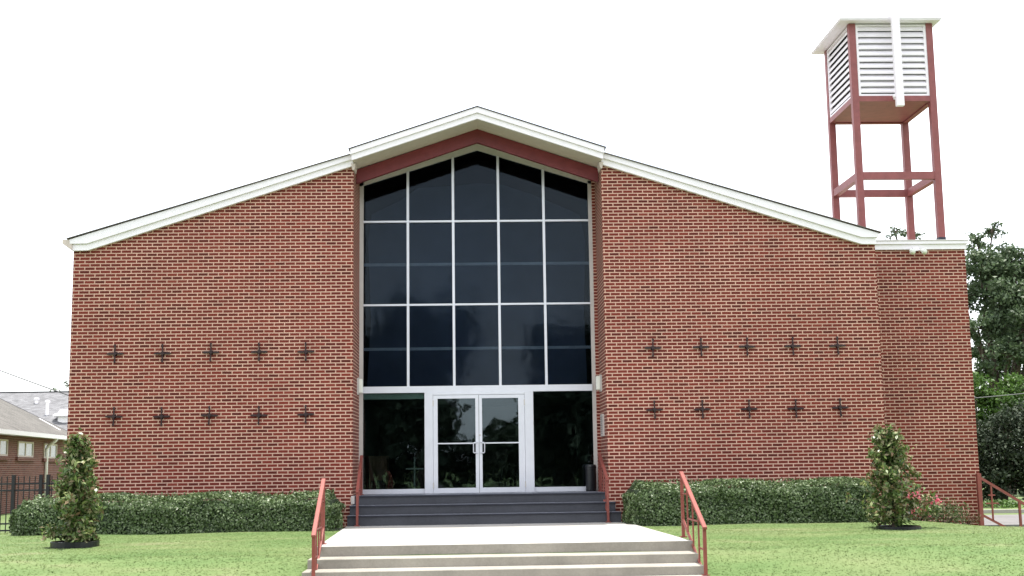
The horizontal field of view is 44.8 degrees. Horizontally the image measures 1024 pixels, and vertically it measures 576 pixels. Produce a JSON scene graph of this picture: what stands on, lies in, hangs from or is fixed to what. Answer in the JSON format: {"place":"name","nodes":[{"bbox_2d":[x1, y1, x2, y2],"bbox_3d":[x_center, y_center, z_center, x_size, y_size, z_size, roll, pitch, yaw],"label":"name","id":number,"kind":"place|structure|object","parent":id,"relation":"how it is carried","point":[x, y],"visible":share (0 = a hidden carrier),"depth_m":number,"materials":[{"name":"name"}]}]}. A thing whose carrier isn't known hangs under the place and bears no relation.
{"place":"outdoors","nodes":[
{"label":"outdoors","id":0,"kind":"place"},
{"bbox_2d":[0,370,68,395],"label":"overhead wire","id":1,"kind":"object","parent":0,"point":[34,383],"visible":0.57,"depth_m":53.98,"materials":[{"name":"black metal"}]},
{"bbox_2d":[406,457,422,488],"bbox_3d":[-2.097,4.032,26.733,0.380,0.793,0.250,-1,-8,-2],"label":"standing cross","id":2,"kind":"object","parent":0,"point":[414,468],"visible":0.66,"depth_m":26.73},
{"bbox_2d":[0,481,1023,575],"bbox_3d":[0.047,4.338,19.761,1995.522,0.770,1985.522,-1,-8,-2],"label":"ground","id":3,"kind":"structure","parent":0,"point":[738,565],"depth_m":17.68,"materials":[{"name":"green plant"}]},
{"bbox_2d":[0,475,63,532],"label":"iron fence","id":4,"kind":"object","parent":3,"relation":"on","point":[13,484],"visible":0.55,"depth_m":24.35,"materials":[{"name":"black metal"}]},
{"bbox_2d":[0,398,66,513],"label":"neighbour building","id":5,"kind":"structure","parent":3,"relation":"on","point":[27,456],"depth_m":44.42,"materials":[{"name":"brick"}]},
{"bbox_2d":[0,439,9,459],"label":"window","id":6,"kind":"structure","parent":5,"relation":"in","point":[3,442],"depth_m":40.75,"materials":[{"name":"glass"}]},
{"bbox_2d":[16,441,34,460],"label":"window","id":7,"kind":"structure","parent":5,"relation":"in","point":[25,450],"depth_m":43.49,"materials":[{"name":"glass"}]},
{"bbox_2d":[42,443,57,461],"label":"window","id":8,"kind":"structure","parent":5,"relation":"in","point":[52,453],"depth_m":47.38,"materials":[{"name":"glass"}]},
{"bbox_2d":[0,391,68,439],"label":"distant house","id":9,"kind":"structure","parent":3,"relation":"on","point":[51,407],"depth_m":86.77,"materials":[{"name":"brick"}]},
{"bbox_2d":[40,428,106,542],"bbox_3d":[-6.927,3.159,19.616,0.986,1.895,1.163,-1,-8,-2],"label":"magnolia shrub","id":10,"kind":"object","parent":3,"relation":"on","point":[77,516],"visible":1,"depth_m":19.53,"materials":[{"name":"green plant"}]},
{"bbox_2d":[50,540,99,548],"bbox_3d":[-6.872,4.038,19.534,0.740,0.120,0.736,-1,-8,-2],"label":"edging ring","id":11,"kind":"object","parent":3,"relation":"on","point":[60,544],"visible":0.61,"depth_m":19.23,"materials":[{"name":"black plastic"}]},
{"bbox_2d":[8,488,345,535],"bbox_3d":[-6.098,4.170,22.904,6.041,0.860,1.400,-1,-8,-2],"label":"hedge","id":12,"kind":"object","parent":3,"relation":"on","point":[194,512],"visible":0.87,"depth_m":22.38,"materials":[{"name":"green plant"}]},
{"bbox_2d":[347,491,621,525],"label":"entrance steps","id":13,"kind":"structure","parent":3,"relation":"on","point":[481,508],"depth_m":23.99,"materials":[{"name":"grey concrete"}]},
{"bbox_2d":[354,455,363,526],"bbox_3d":[-2.986,3.958,24.311,0.103,1.370,1.514,0,-8,-4],"label":"handrail","id":14,"kind":"object","parent":13,"relation":"on","point":[359,488],"visible":0.92,"depth_m":24.22,"materials":[{"name":"metal"}]},
{"bbox_2d":[585,464,595,490],"bbox_3d":[1.619,3.897,25.511,0.236,0.540,0.236,-1,-8,-2],"label":"trash bin","id":15,"kind":"object","parent":13,"relation":"on","point":[590,472],"visible":0.89,"depth_m":25.42,"materials":[{"name":"black plastic"}]},
{"bbox_2d":[598,453,610,522],"bbox_3d":[1.804,3.911,24.469,0.100,1.335,1.510,-1,-8,-2],"label":"handrail","id":16,"kind":"object","parent":13,"relation":"on","point":[601,466],"visible":0.98,"depth_m":24.23,"materials":[{"name":"metal"}]},
{"bbox_2d":[302,541,703,575],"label":"concrete steps","id":17,"kind":"structure","parent":3,"relation":"on","point":[669,558],"depth_m":17.32,"materials":[{"name":"beige concrete"}]},
{"bbox_2d":[311,478,326,575],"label":"handrail","id":18,"kind":"object","parent":17,"relation":"on","point":[319,520],"visible":0.96,"depth_m":17.52,"materials":[{"name":"metal"}]},
{"bbox_2d":[679,471,709,575],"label":"handrail","id":19,"kind":"object","parent":17,"relation":"on","point":[689,493],"visible":1,"depth_m":17.86,"materials":[{"name":"metal"}]},
{"bbox_2d":[317,522,690,546],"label":"walkway","id":20,"kind":"structure","parent":3,"relation":"on","point":[403,535],"depth_m":20.14,"materials":[{"name":"concrete"}]},
{"bbox_2d":[62,106,978,527],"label":"church","id":21,"kind":"structure","parent":3,"relation":"on","point":[476,298],"depth_m":25.06,"materials":[{"name":"red brick"}]},
{"bbox_2d":[105,407,121,425],"bbox_3d":[-7.785,2.511,24.284,0.330,0.370,0.062,1,-8,-2],"label":"wall cross","id":22,"kind":"object","parent":21,"relation":"attached to","point":[113,416],"depth_m":24.28,"materials":[{"name":"metal"}]},
{"bbox_2d":[106,344,123,362],"bbox_3d":[-7.816,1.294,24.455,0.330,0.370,0.062,-1,-8,-2],"label":"wall cross","id":23,"kind":"object","parent":21,"relation":"attached to","point":[114,353],"depth_m":24.45,"materials":[{"name":"metal"}]},
{"bbox_2d":[153,407,169,425],"bbox_3d":[-6.858,2.513,24.314,0.330,0.370,0.062,-1,-8,-2],"label":"wall cross","id":24,"kind":"object","parent":21,"relation":"attached to","point":[161,416],"depth_m":24.30,"materials":[{"name":"metal"}]},
{"bbox_2d":[154,344,170,362],"bbox_3d":[-6.888,1.286,24.486,0.330,0.370,0.062,-1,-8,-2],"label":"wall cross","id":25,"kind":"object","parent":21,"relation":"attached to","point":[162,353],"depth_m":24.48,"materials":[{"name":"metal"}]},
{"bbox_2d":[201,406,217,424],"bbox_3d":[-5.932,2.496,24.345,0.330,0.370,0.062,1,-8,-2],"label":"wall cross","id":26,"kind":"object","parent":21,"relation":"attached to","point":[209,415],"depth_m":24.34,"materials":[{"name":"metal"}]},
{"bbox_2d":[202,343,218,361],"bbox_3d":[-5.944,1.266,24.518,0.330,0.370,0.062,0,-8,-2],"label":"wall cross","id":27,"kind":"object","parent":21,"relation":"attached to","point":[210,351],"depth_m":24.51,"materials":[{"name":"metal"}]},
{"bbox_2d":[250,406,266,424],"bbox_3d":[-4.968,2.497,24.376,0.330,0.370,0.062,0,-8,-2],"label":"wall cross","id":28,"kind":"object","parent":21,"relation":"attached to","point":[258,414],"depth_m":24.37,"materials":[{"name":"metal"}]},
{"bbox_2d":[251,342,267,360],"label":"wall cross","id":29,"kind":"object","parent":21,"relation":"attached to","point":[259,352],"depth_m":24.54,"materials":[{"name":"metal"}]},
{"bbox_2d":[297,342,313,360],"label":"wall cross","id":30,"kind":"object","parent":21,"relation":"attached to","point":[305,351],"depth_m":24.57,"materials":[{"name":"metal"}]},
{"bbox_2d":[297,405,313,423],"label":"wall cross","id":31,"kind":"object","parent":21,"relation":"attached to","point":[305,414],"depth_m":24.40,"materials":[{"name":"metal"}]},
{"bbox_2d":[351,496,354,503],"bbox_3d":[-3.105,4.136,24.221,0.068,0.160,0.030,-1,-8,-2],"label":"outlet box","id":32,"kind":"object","parent":21,"relation":"attached to","point":[352,499],"visible":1,"depth_m":24.21,"materials":[{"name":"plastic"}]},
{"bbox_2d":[357,378,362,394],"bbox_3d":[-3.121,2.022,25.525,0.109,0.340,0.200,-1,-8,-2],"label":"wall light","id":33,"kind":"object","parent":21,"relation":"attached to","point":[359,385],"visible":1,"depth_m":25.45,"materials":[{"name":"grey metal"}]},
{"bbox_2d":[368,456,388,489],"bbox_3d":[-2.933,4.107,27.373,0.430,0.800,0.450,-1,-8,-2],"label":"lectern","id":34,"kind":"object","parent":21,"relation":"in","point":[378,472],"visible":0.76,"depth_m":27.19,"materials":[{"name":"brown wood"}]},
{"bbox_2d":[433,395,478,492],"bbox_3d":[-1.162,3.231,25.718,0.956,2.025,0.122,-1,-8,-2],"label":"door","id":35,"kind":"structure","parent":21,"relation":"in","point":[435,397],"depth_m":25.73,"materials":[{"name":"metal"}]},
{"bbox_2d":[359,144,597,490],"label":"curtain wall","id":36,"kind":"structure","parent":21,"relation":"in","point":[498,154],"depth_m":26.21,"materials":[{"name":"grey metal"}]},
{"bbox_2d":[479,394,525,492],"bbox_3d":[-0.198,3.222,25.750,0.960,2.025,0.122,-1,-8,-2],"label":"door","id":37,"kind":"structure","parent":21,"relation":"in","point":[521,401],"depth_m":25.76,"materials":[{"name":"metal"}]},
{"bbox_2d":[596,375,601,391],"bbox_3d":[1.788,1.962,25.587,0.109,0.340,0.200,-1,-8,-2],"label":"wall light","id":38,"kind":"object","parent":21,"relation":"attached to","point":[599,382],"visible":1,"depth_m":25.51,"materials":[{"name":"grey metal"}]},
{"bbox_2d":[600,414,604,436],"bbox_3d":[1.841,2.800,25.340,0.035,0.450,0.460,-1,-8,-2],"label":"plaque","id":39,"kind":"object","parent":21,"relation":"attached to","point":[602,424],"visible":1,"depth_m":25.18,"materials":[{"name":"metal"}]},
{"bbox_2d":[645,339,660,356],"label":"wall cross","id":40,"kind":"object","parent":21,"relation":"attached to","point":[652,347],"depth_m":24.80,"materials":[{"name":"metal"}]},
{"bbox_2d":[646,400,662,418],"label":"wall cross","id":41,"kind":"object","parent":21,"relation":"attached to","point":[654,409],"depth_m":24.62,"materials":[{"name":"metal"}]},
{"bbox_2d":[693,338,708,355],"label":"wall cross","id":42,"kind":"object","parent":21,"relation":"attached to","point":[701,346],"depth_m":24.83,"materials":[{"name":"metal"}]},
{"bbox_2d":[694,400,710,418],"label":"wall cross","id":43,"kind":"object","parent":21,"relation":"attached to","point":[702,408],"depth_m":24.66,"materials":[{"name":"metal"}]},
{"bbox_2d":[739,337,754,355],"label":"wall cross","id":44,"kind":"object","parent":21,"relation":"attached to","point":[746,346],"depth_m":24.86,"materials":[{"name":"metal"}]},
{"bbox_2d":[741,399,756,417],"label":"wall cross","id":45,"kind":"object","parent":21,"relation":"attached to","point":[749,408],"depth_m":24.69,"materials":[{"name":"metal"}]},
{"bbox_2d":[784,337,800,354],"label":"wall cross","id":46,"kind":"object","parent":21,"relation":"attached to","point":[792,345],"depth_m":24.89,"materials":[{"name":"metal"}]},
{"bbox_2d":[787,399,803,417],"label":"wall cross","id":47,"kind":"object","parent":21,"relation":"attached to","point":[795,408],"depth_m":24.72,"materials":[{"name":"metal"}]},
{"bbox_2d":[829,336,845,354],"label":"wall cross","id":48,"kind":"object","parent":21,"relation":"attached to","point":[837,345],"depth_m":24.92,"materials":[{"name":"metal"}]},
{"bbox_2d":[832,398,848,416],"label":"wall cross","id":49,"kind":"object","parent":21,"relation":"attached to","point":[839,407],"depth_m":24.75,"materials":[{"name":"metal"}]},
{"bbox_2d":[909,248,926,254],"bbox_3d":[8.635,-0.788,26.470,0.377,0.177,0.199,-1,-8,-2],"label":"floodlight","id":50,"kind":"object","parent":21,"relation":"attached to","point":[914,250],"visible":1,"depth_m":26.40,"materials":[{"name":"white paint"}]},
{"bbox_2d":[621,476,880,525],"bbox_3d":[4.492,4.026,23.367,4.865,0.940,1.384,-1,-8,-2],"label":"hedge","id":51,"kind":"object","parent":3,"relation":"on","point":[728,501],"visible":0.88,"depth_m":22.84,"materials":[{"name":"green plant"}]},
{"bbox_2d":[843,423,941,526],"bbox_3d":[6.532,3.211,21.236,1.550,1.830,1.192,-1,-8,-2],"label":"magnolia shrub","id":52,"kind":"object","parent":3,"relation":"on","point":[888,455],"visible":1,"depth_m":21.10,"materials":[{"name":"green plant"}]},
{"bbox_2d":[876,525,921,529],"bbox_3d":[6.556,4.091,21.063,0.740,0.120,0.736,-1,-8,-2],"label":"edging ring","id":53,"kind":"object","parent":3,"relation":"on","point":[904,527],"visible":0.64,"depth_m":20.81,"materials":[{"name":"black plastic"}]},
{"bbox_2d":[885,225,928,239],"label":"oak tree","id":54,"kind":"object","parent":3,"relation":"on","point":[903,233],"visible":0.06,"depth_m":53.52,"materials":[{"name":"green plant"}]},
{"bbox_2d":[895,491,948,522],"bbox_3d":[7.955,4.258,24.378,1.178,0.821,0.849,-4,-9,24],"label":"azalea bush","id":55,"kind":"object","parent":3,"relation":"on","point":[916,518],"visible":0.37,"depth_m":24.21,"materials":[{"name":"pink plant"}]},
{"bbox_2d":[926,496,976,524],"bbox_3d":[8.596,4.427,24.576,1.022,0.642,0.680,3,-9,-22],"label":"plant","id":56,"kind":"object","parent":3,"relation":"on","point":[953,515],"visible":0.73,"depth_m":24.51,"materials":[{"name":"green plant"}]},
{"bbox_2d":[953,512,983,524],"bbox_3d":[9.108,4.662,25.010,0.652,0.405,0.695,-6,-10,34],"label":"dry plant","id":57,"kind":"object","parent":3,"relation":"on","point":[968,518],"visible":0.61,"depth_m":25.00,"materials":[{"name":"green plant"}]},
{"bbox_2d":[965,220,1023,494],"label":"oak tree","id":58,"kind":"object","parent":3,"relation":"on","point":[1005,300],"visible":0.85,"depth_m":46.69,"materials":[{"name":"green plant"}]},
{"bbox_2d":[965,232,1023,400],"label":"oak tree","id":59,"kind":"object","parent":3,"relation":"on","point":[976,241],"visible":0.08,"depth_m":50.56,"materials":[{"name":"green plant"}]},
{"bbox_2d":[973,370,1023,498],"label":"tree","id":60,"kind":"object","parent":3,"relation":"on","point":[986,405],"visible":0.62,"depth_m":41.86,"materials":[{"name":"green plant"}]},
{"bbox_2d":[976,398,1023,501],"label":"tree","id":61,"kind":"object","parent":3,"relation":"on","point":[998,441],"visible":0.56,"depth_m":37.33,"materials":[{"name":"green plant"}]},
{"bbox_2d":[976,473,1023,526],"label":"handrail","id":62,"kind":"object","parent":3,"relation":"on","point":[979,478],"visible":0.77,"depth_m":25.70,"materials":[{"name":"metal"}]},
{"bbox_2d":[983,499,1023,507],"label":"roadside bush","id":63,"kind":"object","parent":3,"relation":"on","point":[1005,503],"visible":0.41,"depth_m":34.34,"materials":[{"name":"green plant"}]},
{"bbox_2d":[983,509,1023,512],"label":"kerb","id":64,"kind":"structure","parent":3,"relation":"on","point":[1004,511],"depth_m":31.59,"materials":[{"name":"concrete"}]},
{"bbox_2d":[0,0,1023,428],"label":"sky","id":65,"kind":"structure","parent":0,"point":[112,111],"materials":[{"name":"white"}]},
{"bbox_2d":[811,10,945,239],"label":"bell tower","id":66,"kind":"structure","parent":0,"point":[879,70],"depth_m":28.01,"materials":[{"name":"red paint"}]},
{"bbox_2d":[976,393,1023,397],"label":"overhead wire","id":67,"kind":"object","parent":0,"point":[999,395],"visible":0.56,"depth_m":37.55,"materials":[{"name":"black metal"}]},
{"bbox_2d":[984,514,1023,526],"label":"sidewalk","id":68,"kind":"structure","parent":0,"point":[1009,520],"depth_m":28.27,"materials":[{"name":"concrete"}]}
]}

